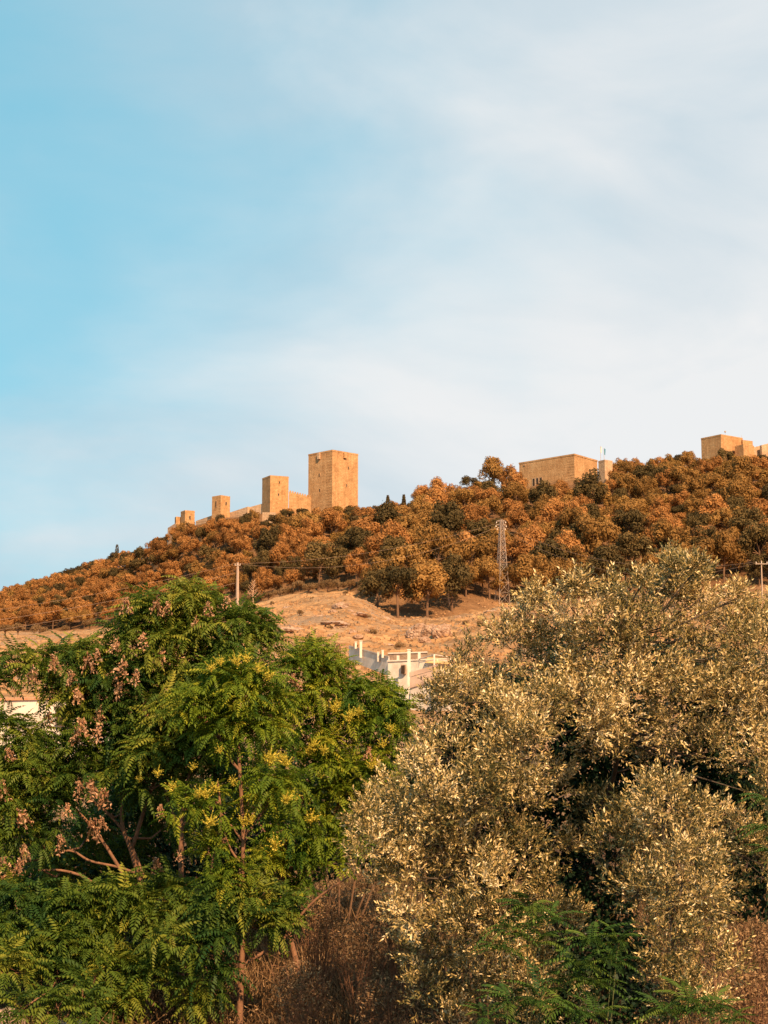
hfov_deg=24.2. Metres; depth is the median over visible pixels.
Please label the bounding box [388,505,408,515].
pine tree
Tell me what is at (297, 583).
scrub tree
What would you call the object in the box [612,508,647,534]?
pine tree
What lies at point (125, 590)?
pine tree
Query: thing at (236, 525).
pine tree
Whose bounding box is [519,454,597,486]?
stone lodge
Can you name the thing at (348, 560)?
pine tree
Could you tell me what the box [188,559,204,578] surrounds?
pine tree
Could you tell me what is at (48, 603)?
pine tree
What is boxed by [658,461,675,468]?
pine tree
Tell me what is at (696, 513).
pine tree
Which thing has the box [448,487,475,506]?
pine tree
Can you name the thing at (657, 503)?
pine tree
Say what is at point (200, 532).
pine tree
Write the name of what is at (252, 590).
bare tree
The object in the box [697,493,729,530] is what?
pine tree
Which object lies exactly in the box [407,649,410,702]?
white pillar
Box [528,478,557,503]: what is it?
pine tree
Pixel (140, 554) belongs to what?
pine tree
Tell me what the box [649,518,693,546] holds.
pine tree
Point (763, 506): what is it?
pine tree
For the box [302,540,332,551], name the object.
pine tree
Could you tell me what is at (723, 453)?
pine tree
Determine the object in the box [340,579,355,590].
scrub tree
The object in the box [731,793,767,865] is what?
sapling
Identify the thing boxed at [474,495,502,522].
pine tree
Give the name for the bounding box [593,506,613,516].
pine tree
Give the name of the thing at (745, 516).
pine tree
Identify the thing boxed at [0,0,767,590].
sky
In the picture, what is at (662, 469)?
pine tree
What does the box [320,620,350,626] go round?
rock
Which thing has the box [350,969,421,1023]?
dry shrub
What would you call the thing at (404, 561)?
pine tree
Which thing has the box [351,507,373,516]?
pine tree
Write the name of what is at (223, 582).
pine tree
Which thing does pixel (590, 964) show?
sapling
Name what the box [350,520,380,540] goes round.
pine tree
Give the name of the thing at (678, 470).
pine tree
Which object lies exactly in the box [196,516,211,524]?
castle wall
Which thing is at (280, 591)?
scrub tree
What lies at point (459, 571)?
pine tree
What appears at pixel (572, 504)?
pine tree
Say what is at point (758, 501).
pine tree
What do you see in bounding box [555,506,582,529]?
pine tree
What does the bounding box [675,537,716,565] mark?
pine tree
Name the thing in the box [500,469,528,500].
pine tree
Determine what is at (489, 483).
pine tree
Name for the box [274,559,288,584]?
pine tree
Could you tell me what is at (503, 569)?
pine tree
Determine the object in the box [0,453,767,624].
pine wood
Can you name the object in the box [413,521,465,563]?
pine tree
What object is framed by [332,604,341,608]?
rock
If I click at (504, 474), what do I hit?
pine tree
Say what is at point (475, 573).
pine tree
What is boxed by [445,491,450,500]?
pine tree
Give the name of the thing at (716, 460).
pine tree
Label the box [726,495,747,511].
pine tree
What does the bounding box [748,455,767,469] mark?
pine tree
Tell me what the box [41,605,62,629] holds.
pine tree
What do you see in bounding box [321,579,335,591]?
scrub tree
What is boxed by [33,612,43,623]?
pine tree
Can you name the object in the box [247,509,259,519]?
pine tree
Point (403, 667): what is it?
window
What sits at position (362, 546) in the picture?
pine tree
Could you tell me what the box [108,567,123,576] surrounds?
pine tree
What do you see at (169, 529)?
castle wall
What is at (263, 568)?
pine tree
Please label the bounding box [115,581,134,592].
pine tree
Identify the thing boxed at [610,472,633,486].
pine tree
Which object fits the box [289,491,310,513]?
castle wall
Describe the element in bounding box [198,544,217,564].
pine tree
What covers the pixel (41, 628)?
scrub tree
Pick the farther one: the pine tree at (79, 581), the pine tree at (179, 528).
the pine tree at (79, 581)
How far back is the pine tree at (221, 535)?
721.75 m
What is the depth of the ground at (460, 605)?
490.93 m
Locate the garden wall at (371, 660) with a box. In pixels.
[349,641,388,673]
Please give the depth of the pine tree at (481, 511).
684.26 m
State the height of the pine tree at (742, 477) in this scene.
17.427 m
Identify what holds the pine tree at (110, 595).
on the ground at (460, 605)
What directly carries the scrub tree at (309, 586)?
on the ground at (460, 605)
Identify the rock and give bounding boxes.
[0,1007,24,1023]
[278,626,301,632]
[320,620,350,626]
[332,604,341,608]
[352,634,363,638]
[353,612,367,617]
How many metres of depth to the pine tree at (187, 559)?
720.87 m
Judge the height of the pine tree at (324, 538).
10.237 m
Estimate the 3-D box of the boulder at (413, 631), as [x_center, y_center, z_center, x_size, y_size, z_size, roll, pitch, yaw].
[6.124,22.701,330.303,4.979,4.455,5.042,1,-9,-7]
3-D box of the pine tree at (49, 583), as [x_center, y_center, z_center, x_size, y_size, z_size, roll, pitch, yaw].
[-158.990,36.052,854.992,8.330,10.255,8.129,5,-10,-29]
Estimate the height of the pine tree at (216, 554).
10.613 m
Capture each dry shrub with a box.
[266,956,334,1023]
[292,895,345,1007]
[325,916,393,1023]
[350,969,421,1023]
[369,894,425,1014]
[716,967,767,1023]
[723,915,767,1023]
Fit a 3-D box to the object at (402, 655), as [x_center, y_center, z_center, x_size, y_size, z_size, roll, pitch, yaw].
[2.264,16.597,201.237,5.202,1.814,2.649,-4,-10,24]
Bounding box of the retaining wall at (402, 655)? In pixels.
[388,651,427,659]
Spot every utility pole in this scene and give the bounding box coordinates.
[235,562,240,605]
[756,561,767,600]
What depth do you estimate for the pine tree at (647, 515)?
683.71 m
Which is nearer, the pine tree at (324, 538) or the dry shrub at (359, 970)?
the dry shrub at (359, 970)
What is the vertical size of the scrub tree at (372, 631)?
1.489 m
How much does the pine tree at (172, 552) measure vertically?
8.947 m
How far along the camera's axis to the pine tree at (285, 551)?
669.24 m
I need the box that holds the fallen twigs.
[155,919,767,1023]
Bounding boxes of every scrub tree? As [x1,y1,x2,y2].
[0,624,12,634]
[10,623,25,634]
[30,624,47,632]
[59,625,69,630]
[82,618,95,628]
[254,592,264,599]
[263,591,274,599]
[273,587,286,596]
[284,587,294,594]
[291,580,305,591]
[302,583,316,592]
[315,581,324,591]
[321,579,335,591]
[331,579,341,589]
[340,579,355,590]
[369,629,378,633]
[395,641,405,647]
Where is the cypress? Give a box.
[401,494,405,502]
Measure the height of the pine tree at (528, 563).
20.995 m
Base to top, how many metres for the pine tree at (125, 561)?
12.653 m
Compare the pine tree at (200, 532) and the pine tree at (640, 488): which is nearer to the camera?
the pine tree at (640, 488)
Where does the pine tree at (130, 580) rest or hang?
on the ground at (460, 605)
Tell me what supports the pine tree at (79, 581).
on the ground at (460, 605)
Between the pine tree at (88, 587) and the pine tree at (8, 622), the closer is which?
the pine tree at (8, 622)
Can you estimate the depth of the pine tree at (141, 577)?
749.35 m
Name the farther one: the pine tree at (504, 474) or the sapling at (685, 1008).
the pine tree at (504, 474)
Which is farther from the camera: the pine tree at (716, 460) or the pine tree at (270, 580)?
the pine tree at (716, 460)
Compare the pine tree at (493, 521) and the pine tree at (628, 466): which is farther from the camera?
the pine tree at (628, 466)
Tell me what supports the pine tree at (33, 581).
on the ground at (460, 605)
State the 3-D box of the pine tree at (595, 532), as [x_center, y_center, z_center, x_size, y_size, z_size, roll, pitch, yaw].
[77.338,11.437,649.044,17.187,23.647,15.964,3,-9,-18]
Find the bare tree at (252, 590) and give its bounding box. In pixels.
[246,580,260,603]
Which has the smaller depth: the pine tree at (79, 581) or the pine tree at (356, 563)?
the pine tree at (356, 563)
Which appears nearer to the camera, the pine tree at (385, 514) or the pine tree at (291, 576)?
the pine tree at (291, 576)
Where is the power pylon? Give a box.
[495,519,509,603]
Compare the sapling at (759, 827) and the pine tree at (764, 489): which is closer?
the sapling at (759, 827)
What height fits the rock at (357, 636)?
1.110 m
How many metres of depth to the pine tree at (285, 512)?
733.41 m
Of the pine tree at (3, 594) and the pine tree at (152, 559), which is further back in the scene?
the pine tree at (3, 594)
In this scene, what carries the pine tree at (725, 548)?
on the ground at (460, 605)
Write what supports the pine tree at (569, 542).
on the ground at (460, 605)
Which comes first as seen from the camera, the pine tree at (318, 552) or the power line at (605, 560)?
the power line at (605, 560)
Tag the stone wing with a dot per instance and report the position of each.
(746, 442)
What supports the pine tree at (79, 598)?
on the ground at (460, 605)
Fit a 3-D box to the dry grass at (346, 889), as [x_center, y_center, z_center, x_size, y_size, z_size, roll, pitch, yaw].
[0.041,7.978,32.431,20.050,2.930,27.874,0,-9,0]
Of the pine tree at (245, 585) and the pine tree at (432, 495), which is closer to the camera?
the pine tree at (245, 585)
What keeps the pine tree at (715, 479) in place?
on the ground at (460, 605)
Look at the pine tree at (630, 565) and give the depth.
612.76 m
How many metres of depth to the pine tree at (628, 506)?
692.41 m
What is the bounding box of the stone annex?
[735,444,753,458]
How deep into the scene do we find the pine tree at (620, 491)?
722.17 m
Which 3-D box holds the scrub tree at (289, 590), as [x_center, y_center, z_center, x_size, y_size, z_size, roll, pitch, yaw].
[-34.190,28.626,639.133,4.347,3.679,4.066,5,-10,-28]
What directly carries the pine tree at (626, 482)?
on the ground at (460, 605)
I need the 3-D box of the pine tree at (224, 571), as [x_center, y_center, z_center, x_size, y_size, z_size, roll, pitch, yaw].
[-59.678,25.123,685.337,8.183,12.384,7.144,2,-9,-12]
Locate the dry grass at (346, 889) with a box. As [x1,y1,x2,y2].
[0,853,767,1023]
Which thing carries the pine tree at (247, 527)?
on the ground at (460, 605)
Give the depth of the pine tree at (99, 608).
728.45 m
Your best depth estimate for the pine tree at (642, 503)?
702.39 m
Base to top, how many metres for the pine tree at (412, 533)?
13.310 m
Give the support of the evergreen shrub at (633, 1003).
on the ground at (460, 605)
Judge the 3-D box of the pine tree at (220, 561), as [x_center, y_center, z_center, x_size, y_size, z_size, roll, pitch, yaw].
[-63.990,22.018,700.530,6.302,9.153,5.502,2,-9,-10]
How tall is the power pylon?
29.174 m
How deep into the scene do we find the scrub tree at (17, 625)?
690.06 m
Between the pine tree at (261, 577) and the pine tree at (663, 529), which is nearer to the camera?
the pine tree at (663, 529)
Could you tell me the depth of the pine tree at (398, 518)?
672.88 m
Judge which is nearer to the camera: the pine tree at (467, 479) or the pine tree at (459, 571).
the pine tree at (459, 571)
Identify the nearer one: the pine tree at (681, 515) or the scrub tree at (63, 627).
the pine tree at (681, 515)
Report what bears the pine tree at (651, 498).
on the ground at (460, 605)
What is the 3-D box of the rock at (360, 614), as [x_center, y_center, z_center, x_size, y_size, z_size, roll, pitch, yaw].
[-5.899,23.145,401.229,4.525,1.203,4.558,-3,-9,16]
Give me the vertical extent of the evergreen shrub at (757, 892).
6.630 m
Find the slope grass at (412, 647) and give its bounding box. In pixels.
[0,581,767,694]
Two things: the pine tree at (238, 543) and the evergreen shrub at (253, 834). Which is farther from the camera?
the pine tree at (238, 543)
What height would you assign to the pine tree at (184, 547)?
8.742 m
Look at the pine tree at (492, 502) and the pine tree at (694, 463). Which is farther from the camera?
the pine tree at (694, 463)
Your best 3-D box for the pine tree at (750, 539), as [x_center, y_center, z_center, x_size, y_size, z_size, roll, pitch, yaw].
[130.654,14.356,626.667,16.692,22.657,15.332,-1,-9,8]
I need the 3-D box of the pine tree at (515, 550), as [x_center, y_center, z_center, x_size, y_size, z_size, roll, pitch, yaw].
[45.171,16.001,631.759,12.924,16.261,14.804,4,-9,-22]
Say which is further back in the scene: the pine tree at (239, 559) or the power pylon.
the pine tree at (239, 559)
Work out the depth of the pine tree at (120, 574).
782.61 m
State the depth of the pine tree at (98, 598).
751.64 m
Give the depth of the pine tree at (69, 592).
789.78 m
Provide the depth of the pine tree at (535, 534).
639.37 m
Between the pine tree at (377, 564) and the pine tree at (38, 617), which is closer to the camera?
the pine tree at (377, 564)
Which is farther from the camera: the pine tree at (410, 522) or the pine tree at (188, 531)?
the pine tree at (188, 531)
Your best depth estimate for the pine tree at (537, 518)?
686.05 m
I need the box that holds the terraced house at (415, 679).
[409,654,460,711]
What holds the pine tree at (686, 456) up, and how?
on the ground at (460, 605)
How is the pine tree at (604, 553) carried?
on the ground at (460, 605)
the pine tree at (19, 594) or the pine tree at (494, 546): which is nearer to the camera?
the pine tree at (494, 546)
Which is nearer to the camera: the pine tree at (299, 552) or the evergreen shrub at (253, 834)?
the evergreen shrub at (253, 834)
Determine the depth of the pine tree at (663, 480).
738.28 m
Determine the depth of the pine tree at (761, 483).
731.39 m
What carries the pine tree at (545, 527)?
on the ground at (460, 605)
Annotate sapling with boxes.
[459,956,634,1023]
[471,892,590,1023]
[530,918,651,1023]
[619,975,757,1023]
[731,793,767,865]
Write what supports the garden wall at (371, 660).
on the ground at (460, 605)
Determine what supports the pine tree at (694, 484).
on the ground at (460, 605)
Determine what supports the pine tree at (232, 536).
on the ground at (460, 605)
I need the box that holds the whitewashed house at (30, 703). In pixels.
[0,697,109,757]
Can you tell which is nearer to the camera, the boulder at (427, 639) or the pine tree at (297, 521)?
the boulder at (427, 639)
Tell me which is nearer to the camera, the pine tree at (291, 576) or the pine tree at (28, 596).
the pine tree at (291, 576)
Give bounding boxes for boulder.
[404,623,425,638]
[418,636,431,642]
[420,624,435,636]
[431,623,451,638]
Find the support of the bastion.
on the ground at (460, 605)
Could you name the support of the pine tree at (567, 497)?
on the ground at (460, 605)
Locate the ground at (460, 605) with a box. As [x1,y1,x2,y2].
[0,467,767,1023]
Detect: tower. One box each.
[181,510,194,527]
[212,495,229,518]
[262,475,288,514]
[308,450,357,512]
[598,460,612,482]
[701,431,742,460]
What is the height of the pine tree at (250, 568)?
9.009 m
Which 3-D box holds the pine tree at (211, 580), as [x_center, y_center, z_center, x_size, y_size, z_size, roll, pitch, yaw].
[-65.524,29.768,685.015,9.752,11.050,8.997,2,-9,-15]
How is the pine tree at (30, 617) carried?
on the ground at (460, 605)
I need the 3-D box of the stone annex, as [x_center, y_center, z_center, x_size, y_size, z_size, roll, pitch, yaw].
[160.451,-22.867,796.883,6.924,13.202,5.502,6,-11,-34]
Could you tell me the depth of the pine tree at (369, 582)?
575.30 m
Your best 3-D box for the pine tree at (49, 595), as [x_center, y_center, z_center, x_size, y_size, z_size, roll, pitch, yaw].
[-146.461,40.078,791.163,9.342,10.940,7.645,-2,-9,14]
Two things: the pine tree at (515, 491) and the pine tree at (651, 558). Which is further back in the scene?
the pine tree at (515, 491)
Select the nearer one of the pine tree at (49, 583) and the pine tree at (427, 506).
the pine tree at (427, 506)
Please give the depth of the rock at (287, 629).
328.22 m
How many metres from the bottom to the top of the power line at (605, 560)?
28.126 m
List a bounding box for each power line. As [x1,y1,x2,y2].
[0,564,231,609]
[1,573,233,619]
[1,583,233,629]
[240,524,493,563]
[245,527,495,567]
[506,527,751,565]
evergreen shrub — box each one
[0,779,120,924]
[0,916,247,995]
[67,740,231,938]
[172,747,325,905]
[294,743,443,928]
[377,660,573,1023]
[483,621,671,1023]
[511,925,670,1023]
[646,634,767,1023]
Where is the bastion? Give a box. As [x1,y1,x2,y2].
[175,517,180,525]
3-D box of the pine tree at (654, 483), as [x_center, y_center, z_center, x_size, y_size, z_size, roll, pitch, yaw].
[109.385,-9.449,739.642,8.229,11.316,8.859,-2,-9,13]
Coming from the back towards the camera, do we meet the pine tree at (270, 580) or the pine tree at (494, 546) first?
the pine tree at (270, 580)
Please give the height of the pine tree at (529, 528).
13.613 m
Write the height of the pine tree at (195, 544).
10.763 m
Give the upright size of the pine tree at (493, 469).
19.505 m
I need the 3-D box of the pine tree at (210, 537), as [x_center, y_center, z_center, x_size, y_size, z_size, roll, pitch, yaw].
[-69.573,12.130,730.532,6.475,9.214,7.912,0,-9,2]
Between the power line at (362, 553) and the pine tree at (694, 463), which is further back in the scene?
the pine tree at (694, 463)
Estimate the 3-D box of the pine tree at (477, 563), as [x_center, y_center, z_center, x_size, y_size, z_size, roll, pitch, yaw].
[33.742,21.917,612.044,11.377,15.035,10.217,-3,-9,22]
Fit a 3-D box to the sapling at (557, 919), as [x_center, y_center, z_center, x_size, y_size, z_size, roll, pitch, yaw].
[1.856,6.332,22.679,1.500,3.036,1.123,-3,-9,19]
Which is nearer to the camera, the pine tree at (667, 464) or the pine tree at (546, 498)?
the pine tree at (546, 498)
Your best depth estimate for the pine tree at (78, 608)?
734.27 m
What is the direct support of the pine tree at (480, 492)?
on the ground at (460, 605)
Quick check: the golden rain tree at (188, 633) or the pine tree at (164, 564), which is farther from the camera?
the pine tree at (164, 564)
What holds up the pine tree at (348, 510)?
on the ground at (460, 605)
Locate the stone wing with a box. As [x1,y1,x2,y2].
[741,436,752,445]
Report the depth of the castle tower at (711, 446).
800.11 m
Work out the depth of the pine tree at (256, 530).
706.22 m
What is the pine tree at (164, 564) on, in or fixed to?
on the ground at (460, 605)
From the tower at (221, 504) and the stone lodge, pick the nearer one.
the tower at (221, 504)
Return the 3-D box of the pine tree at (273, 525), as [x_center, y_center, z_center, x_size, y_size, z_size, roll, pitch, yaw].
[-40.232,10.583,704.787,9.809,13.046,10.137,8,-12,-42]
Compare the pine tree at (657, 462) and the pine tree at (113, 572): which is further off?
the pine tree at (113, 572)
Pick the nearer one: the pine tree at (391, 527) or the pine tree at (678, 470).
the pine tree at (391, 527)
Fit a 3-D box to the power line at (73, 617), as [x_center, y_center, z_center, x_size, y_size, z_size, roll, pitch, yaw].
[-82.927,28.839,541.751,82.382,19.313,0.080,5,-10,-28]
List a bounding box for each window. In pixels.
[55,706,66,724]
[401,665,405,673]
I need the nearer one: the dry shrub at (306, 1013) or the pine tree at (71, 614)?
the dry shrub at (306, 1013)
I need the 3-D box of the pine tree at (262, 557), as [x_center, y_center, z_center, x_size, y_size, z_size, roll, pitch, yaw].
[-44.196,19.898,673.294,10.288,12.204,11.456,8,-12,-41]
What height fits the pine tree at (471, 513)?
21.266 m
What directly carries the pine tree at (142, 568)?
on the ground at (460, 605)
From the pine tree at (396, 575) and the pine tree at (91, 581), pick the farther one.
the pine tree at (91, 581)
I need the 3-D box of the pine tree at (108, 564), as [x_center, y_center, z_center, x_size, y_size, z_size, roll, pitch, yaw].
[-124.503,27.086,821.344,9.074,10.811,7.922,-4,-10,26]
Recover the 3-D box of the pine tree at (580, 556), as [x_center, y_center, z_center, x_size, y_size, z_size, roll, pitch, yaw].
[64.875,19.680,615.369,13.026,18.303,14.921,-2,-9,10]
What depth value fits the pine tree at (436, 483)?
742.66 m
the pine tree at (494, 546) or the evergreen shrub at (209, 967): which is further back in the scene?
the pine tree at (494, 546)
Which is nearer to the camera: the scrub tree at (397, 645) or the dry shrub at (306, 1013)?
the dry shrub at (306, 1013)
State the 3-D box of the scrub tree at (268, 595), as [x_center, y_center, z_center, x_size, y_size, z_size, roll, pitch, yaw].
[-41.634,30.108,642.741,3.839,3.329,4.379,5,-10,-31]
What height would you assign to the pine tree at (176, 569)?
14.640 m
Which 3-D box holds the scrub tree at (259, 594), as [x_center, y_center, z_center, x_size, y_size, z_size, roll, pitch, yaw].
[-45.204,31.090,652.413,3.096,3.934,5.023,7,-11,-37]
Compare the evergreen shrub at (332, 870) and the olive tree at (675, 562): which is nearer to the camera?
the olive tree at (675, 562)
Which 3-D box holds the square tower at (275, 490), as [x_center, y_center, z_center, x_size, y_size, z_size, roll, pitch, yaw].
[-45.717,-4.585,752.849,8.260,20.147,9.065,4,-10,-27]
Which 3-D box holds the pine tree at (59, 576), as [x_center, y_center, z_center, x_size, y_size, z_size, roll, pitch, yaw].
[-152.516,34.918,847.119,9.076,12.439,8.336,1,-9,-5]
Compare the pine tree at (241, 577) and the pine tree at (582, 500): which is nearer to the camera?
the pine tree at (241, 577)
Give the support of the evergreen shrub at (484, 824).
on the ground at (460, 605)
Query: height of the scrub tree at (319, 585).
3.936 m
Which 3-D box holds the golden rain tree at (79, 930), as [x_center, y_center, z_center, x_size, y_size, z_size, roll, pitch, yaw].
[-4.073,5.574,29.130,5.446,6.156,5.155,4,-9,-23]
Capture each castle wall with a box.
[167,523,175,544]
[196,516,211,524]
[230,507,248,517]
[249,504,261,513]
[262,512,275,522]
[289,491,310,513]
[754,446,759,455]
[760,444,767,455]
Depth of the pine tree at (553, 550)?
618.96 m
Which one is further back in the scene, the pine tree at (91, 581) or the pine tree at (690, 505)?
the pine tree at (91, 581)
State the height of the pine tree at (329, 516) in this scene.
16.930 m
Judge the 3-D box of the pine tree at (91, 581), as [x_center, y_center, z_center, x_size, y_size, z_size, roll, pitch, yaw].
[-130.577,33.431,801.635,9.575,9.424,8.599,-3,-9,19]
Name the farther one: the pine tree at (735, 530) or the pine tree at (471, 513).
the pine tree at (471, 513)
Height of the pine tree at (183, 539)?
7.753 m
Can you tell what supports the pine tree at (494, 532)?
on the ground at (460, 605)
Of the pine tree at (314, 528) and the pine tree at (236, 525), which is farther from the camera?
the pine tree at (236, 525)
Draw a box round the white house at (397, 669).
[387,658,448,699]
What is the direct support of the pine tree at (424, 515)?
on the ground at (460, 605)
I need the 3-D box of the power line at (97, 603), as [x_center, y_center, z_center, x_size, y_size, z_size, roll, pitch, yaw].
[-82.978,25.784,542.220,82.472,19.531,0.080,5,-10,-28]
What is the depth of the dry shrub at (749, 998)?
24.21 m
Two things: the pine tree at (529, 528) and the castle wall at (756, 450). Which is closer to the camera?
the pine tree at (529, 528)
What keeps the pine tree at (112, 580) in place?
on the ground at (460, 605)
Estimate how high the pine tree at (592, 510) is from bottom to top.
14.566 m
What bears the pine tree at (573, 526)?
on the ground at (460, 605)
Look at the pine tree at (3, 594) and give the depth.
835.54 m
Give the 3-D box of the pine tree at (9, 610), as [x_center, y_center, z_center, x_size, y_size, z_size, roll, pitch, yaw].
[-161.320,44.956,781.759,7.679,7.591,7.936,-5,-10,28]
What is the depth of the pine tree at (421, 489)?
746.04 m
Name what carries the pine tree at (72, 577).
on the ground at (460, 605)
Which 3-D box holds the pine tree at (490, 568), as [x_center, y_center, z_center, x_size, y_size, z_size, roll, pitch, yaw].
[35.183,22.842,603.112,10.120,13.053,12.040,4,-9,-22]
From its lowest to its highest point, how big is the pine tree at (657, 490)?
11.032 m
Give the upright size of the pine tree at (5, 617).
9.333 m
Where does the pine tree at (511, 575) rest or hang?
on the ground at (460, 605)
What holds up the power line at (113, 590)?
attached to the utility pole at (237, 583)
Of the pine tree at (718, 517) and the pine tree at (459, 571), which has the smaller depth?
the pine tree at (459, 571)
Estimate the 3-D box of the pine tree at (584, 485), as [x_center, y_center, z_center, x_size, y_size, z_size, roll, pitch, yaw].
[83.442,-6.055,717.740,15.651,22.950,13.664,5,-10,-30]
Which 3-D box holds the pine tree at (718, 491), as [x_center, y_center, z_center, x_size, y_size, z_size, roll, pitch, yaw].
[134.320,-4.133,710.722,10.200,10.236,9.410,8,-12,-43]
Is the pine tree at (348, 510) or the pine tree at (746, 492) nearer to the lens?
the pine tree at (746, 492)
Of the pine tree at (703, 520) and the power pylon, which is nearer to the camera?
the power pylon
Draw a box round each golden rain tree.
[0,570,300,1002]
[0,670,315,1023]
[148,642,348,1023]
[238,627,423,976]
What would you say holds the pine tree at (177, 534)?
on the ground at (460, 605)
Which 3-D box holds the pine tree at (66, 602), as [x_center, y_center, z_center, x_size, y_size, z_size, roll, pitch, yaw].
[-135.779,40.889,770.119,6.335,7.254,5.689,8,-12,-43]
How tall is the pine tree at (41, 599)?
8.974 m
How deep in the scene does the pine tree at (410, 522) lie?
663.23 m
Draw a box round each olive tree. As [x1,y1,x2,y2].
[331,679,607,1023]
[396,538,767,1023]
[575,757,759,1023]
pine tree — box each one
[0,590,10,602]
[0,614,7,622]
[2,600,21,608]
[2,612,17,622]
[2,620,13,626]
[5,606,20,613]
[11,588,26,600]
[17,609,35,630]
[20,580,35,589]
[20,599,40,626]
[24,593,37,599]
[29,578,42,589]
[33,597,45,605]
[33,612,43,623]
[40,598,52,607]
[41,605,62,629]
[42,578,53,587]
[44,591,60,598]
[50,594,67,606]
[52,573,69,584]
[61,599,72,607]
[62,610,78,629]
[63,581,78,593]
[65,588,78,603]
[68,572,85,581]
[71,577,84,587]
[71,585,92,600]
[72,595,89,606]
[72,600,92,619]
[76,609,92,628]
[84,564,103,578]
[84,576,98,585]
[84,584,95,592]
[92,579,106,595]
[92,592,103,604]
[93,558,105,567]
[94,605,108,619]
[98,568,110,578]
[99,608,113,622]
[102,575,118,588]
[103,585,121,608]
[105,559,122,569]
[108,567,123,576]
[111,600,121,610]
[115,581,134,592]
[117,569,134,579]
[118,556,128,570]
[119,589,134,595]
[121,555,139,573]
[126,575,139,584]
[129,558,151,574]
[133,572,145,584]
[133,581,155,592]
[136,546,146,558]
[139,564,152,572]
[144,543,150,563]
[144,569,166,583]
[148,538,167,552]
[148,554,164,566]
[154,542,174,561]
[155,582,167,591]
[159,561,175,583]
[160,548,180,561]
[165,560,183,580]
[169,527,176,536]
[173,531,184,538]
[175,521,186,531]
[177,535,189,553]
[177,540,192,554]
[179,555,198,577]
[181,526,195,538]
[183,563,198,577]
[188,537,208,562]
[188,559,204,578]
[195,526,208,541]
[197,568,210,577]
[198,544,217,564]
[202,576,223,601]
[203,516,217,532]
[206,530,218,546]
[207,566,222,578]
[211,548,224,562]
[212,556,224,568]
[213,526,229,547]
[214,518,233,530]
[217,562,233,589]
[217,576,235,595]
[219,551,233,561]
[224,533,239,547]
[226,553,248,570]
[228,521,244,533]
[228,538,252,552]
[228,572,248,589]
[229,556,250,576]
[239,512,251,525]
[239,579,258,593]
[241,521,254,534]
[241,562,261,580]
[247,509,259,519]
[250,524,271,539]
[251,524,280,555]
[251,549,276,568]
[251,571,271,592]
[252,566,272,577]
[262,574,283,593]
[268,539,295,566]
[270,523,287,535]
[274,513,293,525]
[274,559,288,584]
[275,523,300,559]
[278,509,293,517]
[283,569,305,590]
[285,533,311,549]
[286,555,305,574]
[287,512,320,535]
[294,539,307,559]
[297,517,323,541]
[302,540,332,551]
[302,540,343,590]
[312,535,330,543]
[316,508,348,545]
[331,544,354,580]
[334,534,354,550]
[337,526,373,550]
[343,506,357,519]
[343,547,367,578]
[345,557,370,585]
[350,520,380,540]
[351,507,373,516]
[356,569,394,607]
[358,543,374,562]
[358,555,387,604]
[363,532,397,558]
[372,498,402,526]
[375,563,421,617]
[377,534,408,559]
[381,519,412,546]
[386,543,430,597]
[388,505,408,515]
[393,511,422,523]
[396,514,425,530]
[406,527,422,545]
[407,560,448,617]
[409,501,433,513]
[412,485,431,496]
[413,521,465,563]
[416,509,435,525]
[421,486,447,505]
[425,499,465,533]
[430,476,454,491]
[438,551,474,611]
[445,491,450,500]
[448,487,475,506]
[454,534,493,583]
[456,518,489,538]
[457,500,485,532]
[459,475,478,487]
[460,502,491,522]
[464,562,478,596]
[473,487,502,505]
[473,554,496,593]
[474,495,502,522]
[474,560,504,598]
[475,536,508,557]
[477,456,504,484]
[480,478,507,514]
[486,526,512,567]
[488,518,503,528]
[493,536,531,564]
[493,563,523,602]
[497,464,523,483]
[499,497,524,528]
[499,564,513,590]
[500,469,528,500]
[501,506,530,530]
[502,480,528,501]
[511,524,546,542]
[513,552,555,596]
[514,527,543,557]
[525,522,550,539]
[527,500,546,520]
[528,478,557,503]
[529,538,572,560]
[532,515,547,523]
[537,493,558,521]
[540,495,566,521]
[540,556,574,600]
[547,522,585,542]
[553,478,571,494]
[553,527,584,551]
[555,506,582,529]
[557,545,590,585]
[560,494,579,506]
[561,500,587,514]
[569,493,593,506]
[571,468,607,507]
[575,512,621,554]
[580,503,600,518]
[582,543,629,597]
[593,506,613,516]
[604,478,619,494]
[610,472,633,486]
[611,487,630,501]
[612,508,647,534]
[612,531,652,563]
[613,459,622,467]
[613,500,642,522]
[616,472,638,497]
[616,561,636,578]
[617,460,635,473]
[627,498,646,512]
[632,463,659,478]
[633,512,651,527]
[634,476,652,498]
[635,553,659,588]
[641,475,658,488]
[642,487,662,500]
[645,506,674,527]
[646,493,668,504]
[647,496,670,514]
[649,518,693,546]
[650,514,684,533]
[651,457,668,465]
[653,465,668,490]
[655,467,679,492]
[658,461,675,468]
[666,463,700,484]
[667,489,688,506]
[671,504,688,513]
[673,474,704,493]
[674,512,686,519]
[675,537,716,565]
[679,450,695,465]
[683,489,708,499]
[683,497,709,512]
[683,510,698,536]
[685,512,711,526]
[689,457,711,467]
[692,459,714,473]
[692,526,718,570]
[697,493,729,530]
[701,472,729,494]
[704,529,748,582]
[708,507,735,530]
[710,455,722,466]
[711,488,724,500]
[716,448,733,463]
[719,478,755,504]
[721,455,758,478]
[723,473,753,490]
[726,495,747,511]
[726,526,741,538]
[727,506,767,529]
[737,521,767,576]
[743,518,767,529]
[743,552,767,585]
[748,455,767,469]
[748,497,767,519]
[749,502,767,517]
[753,476,767,488]
[753,489,766,499]
[762,484,767,498]
[762,542,767,554]
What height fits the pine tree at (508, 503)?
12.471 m

